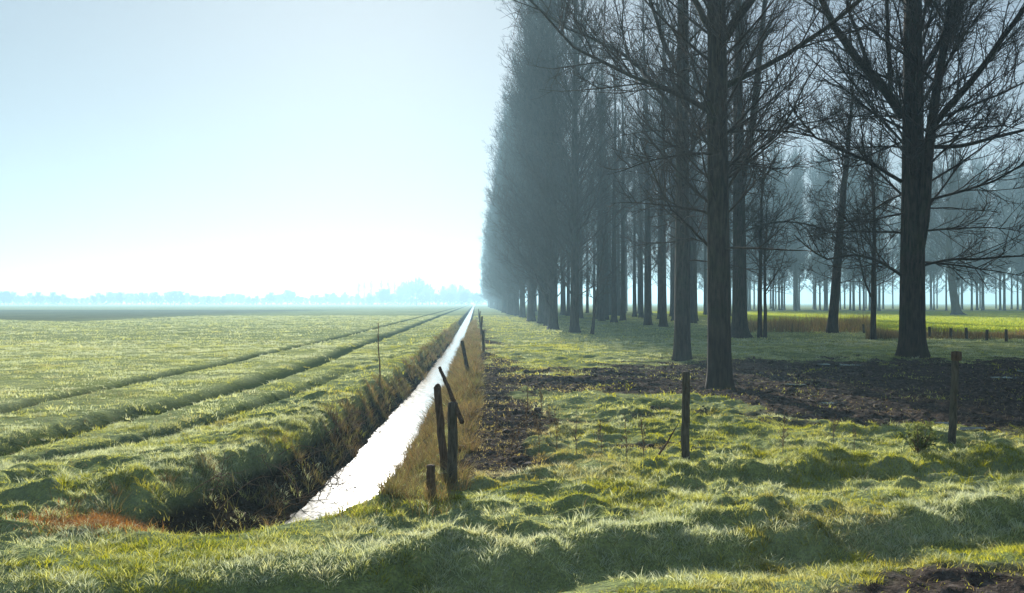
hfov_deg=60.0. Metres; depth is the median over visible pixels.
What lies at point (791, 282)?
plantation tree
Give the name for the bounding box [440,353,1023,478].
mud clods
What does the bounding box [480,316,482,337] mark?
fence post
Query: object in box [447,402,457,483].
fence post
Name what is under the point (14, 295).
distant bush
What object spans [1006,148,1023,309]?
plantation tree
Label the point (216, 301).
distant bush
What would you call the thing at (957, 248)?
plantation tree
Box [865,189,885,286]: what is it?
plantation tree
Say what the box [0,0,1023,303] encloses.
sky
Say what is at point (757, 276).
plantation tree
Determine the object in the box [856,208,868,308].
plantation tree
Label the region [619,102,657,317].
poplar tree
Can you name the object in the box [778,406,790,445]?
dead weed
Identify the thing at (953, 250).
plantation tree
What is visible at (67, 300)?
distant bush
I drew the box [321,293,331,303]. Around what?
distant bush
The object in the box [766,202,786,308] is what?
plantation tree
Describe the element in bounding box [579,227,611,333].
sapling
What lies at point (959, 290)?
plantation tree
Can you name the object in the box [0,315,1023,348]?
grass
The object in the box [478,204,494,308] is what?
poplar tree
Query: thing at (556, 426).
dead weed
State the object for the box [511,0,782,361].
poplar tree
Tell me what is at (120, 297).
distant bush
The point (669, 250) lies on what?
poplar tree
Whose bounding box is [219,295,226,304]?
distant bush
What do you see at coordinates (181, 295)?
distant bush
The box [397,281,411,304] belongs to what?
distant tree
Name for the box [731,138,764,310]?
plantation tree
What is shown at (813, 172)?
plantation tree
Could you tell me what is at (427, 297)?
distant bush
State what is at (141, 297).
distant bush
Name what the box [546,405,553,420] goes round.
dead weed
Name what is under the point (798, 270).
plantation tree
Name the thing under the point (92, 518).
dry grass
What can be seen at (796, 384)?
puddle
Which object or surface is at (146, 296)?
distant bush
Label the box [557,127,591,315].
poplar tree
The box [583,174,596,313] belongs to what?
poplar tree
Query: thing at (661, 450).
dead branch
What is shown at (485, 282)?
poplar tree
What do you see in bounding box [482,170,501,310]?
poplar tree
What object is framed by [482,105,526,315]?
poplar tree
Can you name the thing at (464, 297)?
distant bush
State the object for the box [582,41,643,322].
poplar tree
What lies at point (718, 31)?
poplar tree
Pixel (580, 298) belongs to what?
poplar tree
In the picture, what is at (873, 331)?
thin tree
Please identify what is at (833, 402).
puddle
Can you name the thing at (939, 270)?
plantation tree
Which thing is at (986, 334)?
fence peg
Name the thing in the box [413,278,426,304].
distant tree
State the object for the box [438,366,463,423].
broken stick
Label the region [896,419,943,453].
green shrub
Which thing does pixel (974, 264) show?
plantation tree
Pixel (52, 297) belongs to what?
distant bush
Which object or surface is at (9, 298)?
distant bush
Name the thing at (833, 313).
leaning tree
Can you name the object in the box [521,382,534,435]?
dead weed
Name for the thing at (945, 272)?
plantation tree
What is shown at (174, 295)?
distant bush
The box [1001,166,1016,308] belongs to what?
plantation tree
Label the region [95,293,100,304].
distant bush
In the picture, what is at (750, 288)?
plantation tree
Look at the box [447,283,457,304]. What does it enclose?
distant tree
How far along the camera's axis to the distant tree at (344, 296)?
683.01 m
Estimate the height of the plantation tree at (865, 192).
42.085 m
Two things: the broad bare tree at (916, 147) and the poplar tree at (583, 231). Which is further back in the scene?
the poplar tree at (583, 231)
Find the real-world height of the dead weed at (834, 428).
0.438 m
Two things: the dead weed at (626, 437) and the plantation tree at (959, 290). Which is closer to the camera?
the dead weed at (626, 437)
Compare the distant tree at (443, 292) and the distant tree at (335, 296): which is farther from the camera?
the distant tree at (335, 296)
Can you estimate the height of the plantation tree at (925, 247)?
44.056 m
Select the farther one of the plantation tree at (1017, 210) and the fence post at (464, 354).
the plantation tree at (1017, 210)
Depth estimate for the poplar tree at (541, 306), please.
80.38 m
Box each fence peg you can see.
[965,328,967,338]
[985,329,988,339]
[1004,329,1007,341]
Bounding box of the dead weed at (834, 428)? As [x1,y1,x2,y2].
[829,417,837,443]
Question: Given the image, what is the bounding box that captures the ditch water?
[284,304,474,523]
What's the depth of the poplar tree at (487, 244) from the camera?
160.77 m
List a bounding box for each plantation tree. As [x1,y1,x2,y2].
[696,185,703,271]
[697,185,703,289]
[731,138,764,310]
[745,178,757,309]
[746,242,756,308]
[748,173,769,309]
[749,162,771,310]
[758,140,793,310]
[763,181,771,308]
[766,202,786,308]
[767,148,797,310]
[767,176,789,309]
[770,177,797,309]
[778,145,814,310]
[779,139,810,309]
[785,226,793,307]
[789,179,812,309]
[790,203,809,305]
[801,149,828,309]
[803,200,817,308]
[806,176,824,309]
[807,153,837,310]
[809,146,844,309]
[828,185,847,309]
[832,164,859,309]
[841,148,867,310]
[841,190,857,289]
[841,211,851,308]
[845,154,881,310]
[849,180,871,309]
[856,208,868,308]
[858,181,882,309]
[863,135,896,310]
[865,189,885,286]
[868,205,890,309]
[877,177,897,308]
[884,205,899,308]
[886,151,901,263]
[891,203,900,288]
[896,175,937,260]
[925,161,944,309]
[925,203,937,288]
[925,203,944,309]
[925,219,937,309]
[930,167,961,310]
[931,209,944,308]
[937,178,964,288]
[940,181,969,288]
[957,172,969,309]
[958,165,985,310]
[958,229,967,302]
[965,147,991,309]
[968,160,998,309]
[972,210,991,292]
[973,158,998,309]
[973,222,990,308]
[984,204,1001,308]
[985,153,1020,310]
[986,160,1012,309]
[986,160,1019,309]
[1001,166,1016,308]
[1001,176,1021,309]
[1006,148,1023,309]
[1007,154,1023,309]
[1014,171,1023,287]
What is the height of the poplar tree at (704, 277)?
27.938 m
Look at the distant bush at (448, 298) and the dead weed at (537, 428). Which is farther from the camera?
the distant bush at (448, 298)
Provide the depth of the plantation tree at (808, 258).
275.55 m
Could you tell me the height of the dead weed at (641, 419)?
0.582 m
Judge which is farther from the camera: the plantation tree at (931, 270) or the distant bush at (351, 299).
the distant bush at (351, 299)
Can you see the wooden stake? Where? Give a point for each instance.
(442, 445)
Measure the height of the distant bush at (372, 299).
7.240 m
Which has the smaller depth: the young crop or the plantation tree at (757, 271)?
the young crop
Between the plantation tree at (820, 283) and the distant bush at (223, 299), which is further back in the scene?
the distant bush at (223, 299)
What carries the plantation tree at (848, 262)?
on the ground at (294, 582)
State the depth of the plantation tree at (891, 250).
276.67 m
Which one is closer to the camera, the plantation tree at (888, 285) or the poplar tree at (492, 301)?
the plantation tree at (888, 285)
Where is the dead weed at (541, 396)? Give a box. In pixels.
[536,384,543,416]
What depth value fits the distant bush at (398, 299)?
632.24 m
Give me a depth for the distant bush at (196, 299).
614.57 m
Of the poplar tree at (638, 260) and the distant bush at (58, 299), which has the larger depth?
the distant bush at (58, 299)
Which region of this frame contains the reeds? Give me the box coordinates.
[748,311,870,332]
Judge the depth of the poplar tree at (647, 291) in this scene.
74.98 m
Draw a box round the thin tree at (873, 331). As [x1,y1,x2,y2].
[832,121,900,339]
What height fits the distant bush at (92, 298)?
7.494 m
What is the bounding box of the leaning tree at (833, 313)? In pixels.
[795,45,884,332]
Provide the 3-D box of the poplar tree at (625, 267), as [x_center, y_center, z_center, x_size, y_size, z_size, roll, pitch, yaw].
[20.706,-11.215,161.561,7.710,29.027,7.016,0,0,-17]
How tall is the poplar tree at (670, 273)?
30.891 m
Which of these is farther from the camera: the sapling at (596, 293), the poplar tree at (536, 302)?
the poplar tree at (536, 302)
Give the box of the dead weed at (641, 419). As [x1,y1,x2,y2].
[638,415,646,456]
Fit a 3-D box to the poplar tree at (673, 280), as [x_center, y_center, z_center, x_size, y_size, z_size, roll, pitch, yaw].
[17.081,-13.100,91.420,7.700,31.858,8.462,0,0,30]
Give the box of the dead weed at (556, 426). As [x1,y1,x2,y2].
[552,411,559,449]
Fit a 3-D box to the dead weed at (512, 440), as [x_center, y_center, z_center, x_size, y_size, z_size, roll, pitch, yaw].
[0.011,1.776,10.417,0.150,0.536,0.102,0,0,-26]
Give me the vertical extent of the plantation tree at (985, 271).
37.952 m
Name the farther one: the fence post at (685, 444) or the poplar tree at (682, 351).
the poplar tree at (682, 351)
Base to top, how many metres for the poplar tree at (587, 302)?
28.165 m
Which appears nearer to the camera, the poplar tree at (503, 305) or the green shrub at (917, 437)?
the green shrub at (917, 437)
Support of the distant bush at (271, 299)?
on the ground at (294, 582)
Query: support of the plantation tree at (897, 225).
on the ground at (294, 582)
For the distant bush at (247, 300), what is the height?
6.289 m
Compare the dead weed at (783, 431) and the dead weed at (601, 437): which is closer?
the dead weed at (601, 437)
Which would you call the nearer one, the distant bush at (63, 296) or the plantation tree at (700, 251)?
the plantation tree at (700, 251)
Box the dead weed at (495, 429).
[493,404,500,442]
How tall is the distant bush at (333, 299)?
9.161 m
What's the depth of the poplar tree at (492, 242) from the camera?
194.10 m
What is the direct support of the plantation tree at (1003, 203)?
on the ground at (294, 582)
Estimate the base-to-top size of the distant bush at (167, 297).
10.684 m
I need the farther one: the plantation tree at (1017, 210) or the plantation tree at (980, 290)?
the plantation tree at (980, 290)
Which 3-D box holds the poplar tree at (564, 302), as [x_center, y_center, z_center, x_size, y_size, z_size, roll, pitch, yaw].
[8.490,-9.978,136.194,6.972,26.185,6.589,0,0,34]
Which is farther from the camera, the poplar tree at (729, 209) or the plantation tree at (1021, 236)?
the plantation tree at (1021, 236)
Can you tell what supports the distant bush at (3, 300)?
on the ground at (294, 582)
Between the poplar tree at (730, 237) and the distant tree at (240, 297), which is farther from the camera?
the distant tree at (240, 297)
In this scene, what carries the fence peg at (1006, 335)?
on the ground at (294, 582)
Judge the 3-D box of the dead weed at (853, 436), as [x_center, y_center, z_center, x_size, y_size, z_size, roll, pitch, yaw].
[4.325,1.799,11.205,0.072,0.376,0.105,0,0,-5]
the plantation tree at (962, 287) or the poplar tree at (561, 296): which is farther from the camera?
the plantation tree at (962, 287)
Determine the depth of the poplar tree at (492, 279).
145.03 m
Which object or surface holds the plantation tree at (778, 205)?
on the ground at (294, 582)
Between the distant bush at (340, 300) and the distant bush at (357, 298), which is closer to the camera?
the distant bush at (357, 298)
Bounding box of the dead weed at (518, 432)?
[514,420,523,449]
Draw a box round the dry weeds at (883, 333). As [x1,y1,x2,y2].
[865,324,1023,339]
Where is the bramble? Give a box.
[192,395,400,523]
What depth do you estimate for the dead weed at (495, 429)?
11.86 m
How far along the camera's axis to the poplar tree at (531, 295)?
89.48 m
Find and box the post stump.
[426,464,435,494]
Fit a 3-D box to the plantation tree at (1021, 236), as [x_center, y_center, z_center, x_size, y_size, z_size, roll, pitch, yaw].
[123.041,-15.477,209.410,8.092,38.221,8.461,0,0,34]
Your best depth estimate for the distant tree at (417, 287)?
638.23 m
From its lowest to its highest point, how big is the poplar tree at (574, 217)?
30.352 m
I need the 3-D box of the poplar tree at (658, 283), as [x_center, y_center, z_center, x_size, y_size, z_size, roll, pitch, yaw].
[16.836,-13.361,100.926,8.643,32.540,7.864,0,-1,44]
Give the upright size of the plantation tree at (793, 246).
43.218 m
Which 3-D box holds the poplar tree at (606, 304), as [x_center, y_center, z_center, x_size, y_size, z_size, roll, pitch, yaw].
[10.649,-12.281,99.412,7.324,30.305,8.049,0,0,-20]
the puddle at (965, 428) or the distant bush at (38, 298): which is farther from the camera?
the distant bush at (38, 298)
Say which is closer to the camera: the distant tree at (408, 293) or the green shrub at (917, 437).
the green shrub at (917, 437)
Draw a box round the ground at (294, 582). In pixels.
[0,304,1023,592]
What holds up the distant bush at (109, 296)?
on the ground at (294, 582)
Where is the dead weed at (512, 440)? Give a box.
[506,426,517,467]
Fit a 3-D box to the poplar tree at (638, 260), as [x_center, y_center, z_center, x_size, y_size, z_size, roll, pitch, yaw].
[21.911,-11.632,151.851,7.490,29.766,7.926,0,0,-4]
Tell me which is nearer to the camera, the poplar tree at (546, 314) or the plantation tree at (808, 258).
the poplar tree at (546, 314)
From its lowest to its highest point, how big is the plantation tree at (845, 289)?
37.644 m
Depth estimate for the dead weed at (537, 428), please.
11.10 m
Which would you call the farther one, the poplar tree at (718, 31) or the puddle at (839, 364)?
the puddle at (839, 364)
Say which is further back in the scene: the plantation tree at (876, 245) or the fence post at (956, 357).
the plantation tree at (876, 245)
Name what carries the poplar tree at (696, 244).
on the ground at (294, 582)
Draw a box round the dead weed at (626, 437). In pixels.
[619,413,630,463]
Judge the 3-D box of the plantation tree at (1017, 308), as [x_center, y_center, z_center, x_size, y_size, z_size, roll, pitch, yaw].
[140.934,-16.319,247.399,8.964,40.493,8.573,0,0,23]
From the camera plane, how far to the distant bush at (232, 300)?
658.06 m
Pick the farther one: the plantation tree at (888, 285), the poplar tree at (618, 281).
the plantation tree at (888, 285)
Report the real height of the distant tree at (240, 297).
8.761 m
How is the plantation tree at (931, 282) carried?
on the ground at (294, 582)
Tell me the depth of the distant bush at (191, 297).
614.84 m
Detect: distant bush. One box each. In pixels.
[0,290,7,304]
[3,291,13,304]
[11,292,16,304]
[14,295,23,304]
[24,292,35,304]
[31,292,43,303]
[39,295,48,304]
[46,292,56,303]
[53,295,61,305]
[61,294,66,304]
[62,297,70,304]
[71,297,78,304]
[79,298,84,304]
[87,295,97,304]
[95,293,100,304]
[98,294,107,304]
[106,291,114,303]
[115,292,127,303]
[127,293,135,303]
[135,292,146,304]
[142,293,147,303]
[147,293,152,304]
[150,292,160,304]
[162,291,169,304]
[164,291,172,304]
[169,290,180,305]
[178,291,185,303]
[186,295,194,304]
[193,296,201,304]
[203,295,211,304]
[212,296,220,304]
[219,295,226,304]
[228,293,237,304]
[235,294,241,304]
[244,297,249,304]
[249,297,257,304]
[263,294,269,304]
[265,292,276,303]
[276,294,284,304]
[281,289,294,304]
[290,291,298,303]
[297,296,303,304]
[309,295,314,304]
[312,294,319,304]
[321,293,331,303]
[329,293,335,303]
[338,296,344,304]
[348,296,354,304]
[354,296,360,304]
[367,295,375,304]
[371,291,379,304]
[377,288,389,304]
[385,289,392,304]
[389,293,396,304]
[395,295,401,304]
[421,292,431,303]
[431,294,441,304]
[443,293,454,303]
[459,291,469,304]
[469,292,480,304]
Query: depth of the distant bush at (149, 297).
658.78 m
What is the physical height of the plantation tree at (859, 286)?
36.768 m
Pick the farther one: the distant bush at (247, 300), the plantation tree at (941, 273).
the distant bush at (247, 300)
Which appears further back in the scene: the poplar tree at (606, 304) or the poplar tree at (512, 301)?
the poplar tree at (512, 301)
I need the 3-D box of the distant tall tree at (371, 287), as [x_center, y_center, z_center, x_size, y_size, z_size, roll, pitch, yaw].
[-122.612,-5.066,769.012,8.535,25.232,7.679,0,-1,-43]
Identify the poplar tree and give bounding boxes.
[477,175,501,300]
[478,119,506,312]
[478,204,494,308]
[478,242,491,307]
[480,85,516,313]
[481,106,519,312]
[481,144,505,312]
[481,199,495,308]
[481,210,493,307]
[481,239,499,310]
[482,0,620,328]
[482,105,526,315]
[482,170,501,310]
[482,173,499,295]
[483,112,519,314]
[483,231,497,309]
[484,0,597,323]
[484,169,501,310]
[485,85,537,317]
[486,0,585,321]
[487,92,558,318]
[491,67,527,316]
[493,0,604,325]
[495,59,567,297]
[500,0,921,390]
[506,0,639,332]
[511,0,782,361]
[535,292,536,311]
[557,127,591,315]
[558,155,569,313]
[559,213,584,314]
[562,115,596,287]
[569,75,628,318]
[569,108,612,317]
[578,49,635,320]
[581,65,636,319]
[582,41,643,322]
[582,179,592,312]
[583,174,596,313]
[583,196,616,283]
[589,146,629,314]
[590,68,644,320]
[592,107,639,315]
[607,0,675,324]
[616,118,650,316]
[616,185,637,312]
[618,2,704,326]
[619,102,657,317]
[620,217,636,310]
[625,148,655,313]
[626,48,675,318]
[629,127,669,314]
[631,28,703,320]
[636,123,669,275]
[641,3,729,322]
[643,124,672,315]
[651,191,669,285]
[655,182,670,284]
[666,55,730,320]
[666,106,706,270]
[696,72,753,272]
[696,142,731,314]
[706,135,747,315]
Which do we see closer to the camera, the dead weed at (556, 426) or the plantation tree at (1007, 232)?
the dead weed at (556, 426)
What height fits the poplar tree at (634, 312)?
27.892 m
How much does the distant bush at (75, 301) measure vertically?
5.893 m
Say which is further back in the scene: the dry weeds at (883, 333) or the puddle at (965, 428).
the dry weeds at (883, 333)
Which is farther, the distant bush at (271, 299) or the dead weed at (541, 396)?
the distant bush at (271, 299)
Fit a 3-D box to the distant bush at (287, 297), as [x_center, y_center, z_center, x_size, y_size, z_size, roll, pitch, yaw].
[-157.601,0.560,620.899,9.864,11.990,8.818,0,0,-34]
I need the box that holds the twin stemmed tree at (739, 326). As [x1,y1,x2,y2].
[664,0,897,337]
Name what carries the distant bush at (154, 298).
on the ground at (294, 582)
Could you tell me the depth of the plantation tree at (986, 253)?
260.36 m
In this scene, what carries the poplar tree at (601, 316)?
on the ground at (294, 582)
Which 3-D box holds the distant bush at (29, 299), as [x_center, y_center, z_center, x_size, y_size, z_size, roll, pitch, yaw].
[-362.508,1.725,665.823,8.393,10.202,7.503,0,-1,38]
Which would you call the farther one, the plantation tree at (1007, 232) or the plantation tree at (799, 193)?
the plantation tree at (1007, 232)
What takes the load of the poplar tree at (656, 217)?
on the ground at (294, 582)
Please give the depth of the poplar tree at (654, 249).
169.02 m
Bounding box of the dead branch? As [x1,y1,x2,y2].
[656,423,678,456]
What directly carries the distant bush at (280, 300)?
on the ground at (294, 582)
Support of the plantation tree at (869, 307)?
on the ground at (294, 582)
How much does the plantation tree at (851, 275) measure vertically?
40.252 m
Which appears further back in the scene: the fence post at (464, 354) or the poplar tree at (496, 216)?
the poplar tree at (496, 216)
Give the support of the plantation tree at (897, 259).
on the ground at (294, 582)
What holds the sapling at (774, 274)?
on the ground at (294, 582)
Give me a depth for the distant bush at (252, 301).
611.12 m
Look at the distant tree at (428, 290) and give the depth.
664.12 m
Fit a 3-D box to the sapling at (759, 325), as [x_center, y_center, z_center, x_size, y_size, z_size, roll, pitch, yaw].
[13.558,-3.933,48.520,4.033,12.934,3.464,0,-1,41]
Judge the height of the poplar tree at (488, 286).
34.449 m
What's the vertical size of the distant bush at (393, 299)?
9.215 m
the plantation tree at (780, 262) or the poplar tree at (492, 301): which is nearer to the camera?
the plantation tree at (780, 262)
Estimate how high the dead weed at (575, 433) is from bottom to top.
0.549 m
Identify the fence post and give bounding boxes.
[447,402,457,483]
[460,341,468,368]
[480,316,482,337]
[482,330,484,351]
[681,371,689,458]
[948,351,961,443]
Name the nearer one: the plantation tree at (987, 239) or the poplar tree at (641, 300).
the poplar tree at (641, 300)
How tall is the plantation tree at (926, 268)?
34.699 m
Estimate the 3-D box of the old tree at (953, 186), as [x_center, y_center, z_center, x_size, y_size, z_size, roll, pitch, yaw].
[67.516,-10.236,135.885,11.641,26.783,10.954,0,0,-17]
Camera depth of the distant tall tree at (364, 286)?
801.49 m
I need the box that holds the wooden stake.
[434,383,447,471]
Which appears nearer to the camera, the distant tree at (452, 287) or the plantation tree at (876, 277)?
the plantation tree at (876, 277)
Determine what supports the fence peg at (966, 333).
on the ground at (294, 582)
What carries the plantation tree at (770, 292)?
on the ground at (294, 582)
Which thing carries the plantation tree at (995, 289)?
on the ground at (294, 582)
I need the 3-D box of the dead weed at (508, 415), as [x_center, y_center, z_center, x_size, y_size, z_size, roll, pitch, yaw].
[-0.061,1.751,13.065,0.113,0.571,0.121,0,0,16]
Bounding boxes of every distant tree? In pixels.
[238,294,244,303]
[329,291,338,302]
[341,291,348,304]
[393,286,404,302]
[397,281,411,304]
[403,280,415,304]
[407,276,426,304]
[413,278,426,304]
[423,283,436,304]
[437,285,449,304]
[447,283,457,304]
[454,285,467,304]
[467,289,472,304]
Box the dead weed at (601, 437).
[594,419,605,454]
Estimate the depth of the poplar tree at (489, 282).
238.97 m
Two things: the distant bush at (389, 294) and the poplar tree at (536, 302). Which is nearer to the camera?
the poplar tree at (536, 302)
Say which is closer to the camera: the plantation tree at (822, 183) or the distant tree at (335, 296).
the plantation tree at (822, 183)
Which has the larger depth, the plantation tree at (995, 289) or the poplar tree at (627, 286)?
the plantation tree at (995, 289)
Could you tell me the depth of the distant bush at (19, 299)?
657.26 m
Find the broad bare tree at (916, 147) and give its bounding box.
[745,0,1023,358]
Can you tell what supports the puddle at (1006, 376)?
on the ground at (294, 582)
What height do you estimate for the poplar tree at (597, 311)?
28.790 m
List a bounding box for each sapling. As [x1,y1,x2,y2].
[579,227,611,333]
[729,113,799,337]
[746,183,795,337]
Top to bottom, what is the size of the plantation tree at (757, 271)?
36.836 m
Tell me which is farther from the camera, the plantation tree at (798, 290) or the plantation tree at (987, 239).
the plantation tree at (987, 239)
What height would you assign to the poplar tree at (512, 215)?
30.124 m
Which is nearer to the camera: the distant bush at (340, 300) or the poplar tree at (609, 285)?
the poplar tree at (609, 285)
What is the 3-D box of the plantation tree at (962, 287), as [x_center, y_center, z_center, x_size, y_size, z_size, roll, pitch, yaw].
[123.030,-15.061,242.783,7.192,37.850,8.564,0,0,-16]
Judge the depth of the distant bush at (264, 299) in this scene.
630.37 m
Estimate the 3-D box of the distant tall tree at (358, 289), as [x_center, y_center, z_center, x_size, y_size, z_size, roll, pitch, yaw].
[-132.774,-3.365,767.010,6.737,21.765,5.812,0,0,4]
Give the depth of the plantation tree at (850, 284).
229.41 m
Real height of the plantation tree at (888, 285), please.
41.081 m
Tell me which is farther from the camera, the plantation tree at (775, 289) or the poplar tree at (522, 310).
the plantation tree at (775, 289)
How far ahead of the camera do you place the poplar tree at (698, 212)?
112.01 m
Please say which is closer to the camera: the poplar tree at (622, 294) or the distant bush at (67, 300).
the poplar tree at (622, 294)
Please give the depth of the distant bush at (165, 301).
653.62 m
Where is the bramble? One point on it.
(300, 501)
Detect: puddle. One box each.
[787,383,806,384]
[820,363,857,365]
[821,402,843,403]
[957,427,985,429]
[992,376,1023,378]
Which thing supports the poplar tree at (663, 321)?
on the ground at (294, 582)
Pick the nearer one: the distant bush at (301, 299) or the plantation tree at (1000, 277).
the plantation tree at (1000, 277)
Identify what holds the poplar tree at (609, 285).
on the ground at (294, 582)
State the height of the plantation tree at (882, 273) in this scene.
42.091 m
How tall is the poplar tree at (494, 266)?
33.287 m
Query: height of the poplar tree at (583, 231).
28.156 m
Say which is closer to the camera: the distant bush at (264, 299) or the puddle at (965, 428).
the puddle at (965, 428)
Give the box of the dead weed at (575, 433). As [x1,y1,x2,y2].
[572,411,582,454]
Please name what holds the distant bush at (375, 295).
on the ground at (294, 582)
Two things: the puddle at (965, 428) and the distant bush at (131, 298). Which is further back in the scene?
the distant bush at (131, 298)
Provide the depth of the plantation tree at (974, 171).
234.28 m
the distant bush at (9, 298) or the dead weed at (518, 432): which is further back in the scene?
the distant bush at (9, 298)
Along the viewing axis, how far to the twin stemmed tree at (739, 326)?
48.08 m
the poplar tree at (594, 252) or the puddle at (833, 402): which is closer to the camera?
the puddle at (833, 402)
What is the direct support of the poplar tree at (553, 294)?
on the ground at (294, 582)
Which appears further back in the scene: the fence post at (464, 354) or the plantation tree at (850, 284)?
the plantation tree at (850, 284)
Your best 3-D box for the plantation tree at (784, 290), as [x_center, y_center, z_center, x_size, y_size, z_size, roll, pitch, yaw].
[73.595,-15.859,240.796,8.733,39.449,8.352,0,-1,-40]
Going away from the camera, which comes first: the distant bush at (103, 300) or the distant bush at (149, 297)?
the distant bush at (103, 300)
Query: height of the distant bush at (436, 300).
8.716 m
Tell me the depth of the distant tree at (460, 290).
657.28 m
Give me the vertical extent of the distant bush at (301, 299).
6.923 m
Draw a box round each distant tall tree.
[356,281,360,304]
[360,278,369,304]
[366,278,375,304]
[386,278,391,304]
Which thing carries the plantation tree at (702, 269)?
on the ground at (294, 582)
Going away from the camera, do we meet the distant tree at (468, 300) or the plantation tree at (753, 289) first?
the plantation tree at (753, 289)
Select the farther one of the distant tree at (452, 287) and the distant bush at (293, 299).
the distant tree at (452, 287)
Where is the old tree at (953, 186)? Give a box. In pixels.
[926,144,998,314]
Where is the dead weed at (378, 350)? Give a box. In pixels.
[375,323,380,375]
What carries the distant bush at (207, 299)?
on the ground at (294, 582)
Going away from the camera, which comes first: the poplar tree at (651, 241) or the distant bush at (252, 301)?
the poplar tree at (651, 241)
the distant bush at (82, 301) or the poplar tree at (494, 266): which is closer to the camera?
the poplar tree at (494, 266)
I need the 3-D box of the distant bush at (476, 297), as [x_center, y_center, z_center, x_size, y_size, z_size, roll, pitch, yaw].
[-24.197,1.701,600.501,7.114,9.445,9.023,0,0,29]
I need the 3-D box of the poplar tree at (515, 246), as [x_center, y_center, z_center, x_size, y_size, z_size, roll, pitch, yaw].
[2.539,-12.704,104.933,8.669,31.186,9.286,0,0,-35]
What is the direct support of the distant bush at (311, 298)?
on the ground at (294, 582)
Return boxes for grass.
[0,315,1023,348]
[0,342,1023,445]
[5,488,170,540]
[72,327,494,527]
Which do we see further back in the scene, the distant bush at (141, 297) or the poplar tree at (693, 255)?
the distant bush at (141, 297)
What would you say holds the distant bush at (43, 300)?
on the ground at (294, 582)
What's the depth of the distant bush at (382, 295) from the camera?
604.10 m
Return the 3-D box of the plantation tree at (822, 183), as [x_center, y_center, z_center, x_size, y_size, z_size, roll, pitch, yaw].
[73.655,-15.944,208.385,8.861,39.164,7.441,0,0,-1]
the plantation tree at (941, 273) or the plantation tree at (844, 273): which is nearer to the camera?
the plantation tree at (844, 273)
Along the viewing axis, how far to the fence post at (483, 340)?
33.88 m
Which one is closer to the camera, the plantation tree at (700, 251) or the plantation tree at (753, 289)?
the plantation tree at (700, 251)
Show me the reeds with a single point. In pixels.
(797, 325)
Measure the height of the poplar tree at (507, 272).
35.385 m
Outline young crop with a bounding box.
[652,311,1023,331]
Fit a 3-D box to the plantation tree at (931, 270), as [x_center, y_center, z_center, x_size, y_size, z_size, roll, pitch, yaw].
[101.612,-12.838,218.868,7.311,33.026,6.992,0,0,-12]
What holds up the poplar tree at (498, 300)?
on the ground at (294, 582)
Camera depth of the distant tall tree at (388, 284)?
782.23 m
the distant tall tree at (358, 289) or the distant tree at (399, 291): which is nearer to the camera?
the distant tree at (399, 291)
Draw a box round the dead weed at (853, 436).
[850,425,856,447]
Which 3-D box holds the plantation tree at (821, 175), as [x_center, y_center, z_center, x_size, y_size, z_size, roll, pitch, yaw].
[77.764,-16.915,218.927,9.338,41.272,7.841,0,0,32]
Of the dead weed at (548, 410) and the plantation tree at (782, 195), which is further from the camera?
the plantation tree at (782, 195)
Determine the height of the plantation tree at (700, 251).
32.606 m
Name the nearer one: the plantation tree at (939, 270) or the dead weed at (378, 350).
the dead weed at (378, 350)
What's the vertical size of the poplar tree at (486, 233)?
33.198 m
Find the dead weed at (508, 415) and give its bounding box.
[504,397,510,422]
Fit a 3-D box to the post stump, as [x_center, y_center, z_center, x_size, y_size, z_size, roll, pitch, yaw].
[-0.786,1.877,8.592,0.099,0.494,0.105,0,0,-2]
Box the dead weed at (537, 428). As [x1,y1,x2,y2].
[534,417,541,446]
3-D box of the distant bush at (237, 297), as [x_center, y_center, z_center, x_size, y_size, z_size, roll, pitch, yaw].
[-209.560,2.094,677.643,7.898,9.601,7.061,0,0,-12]

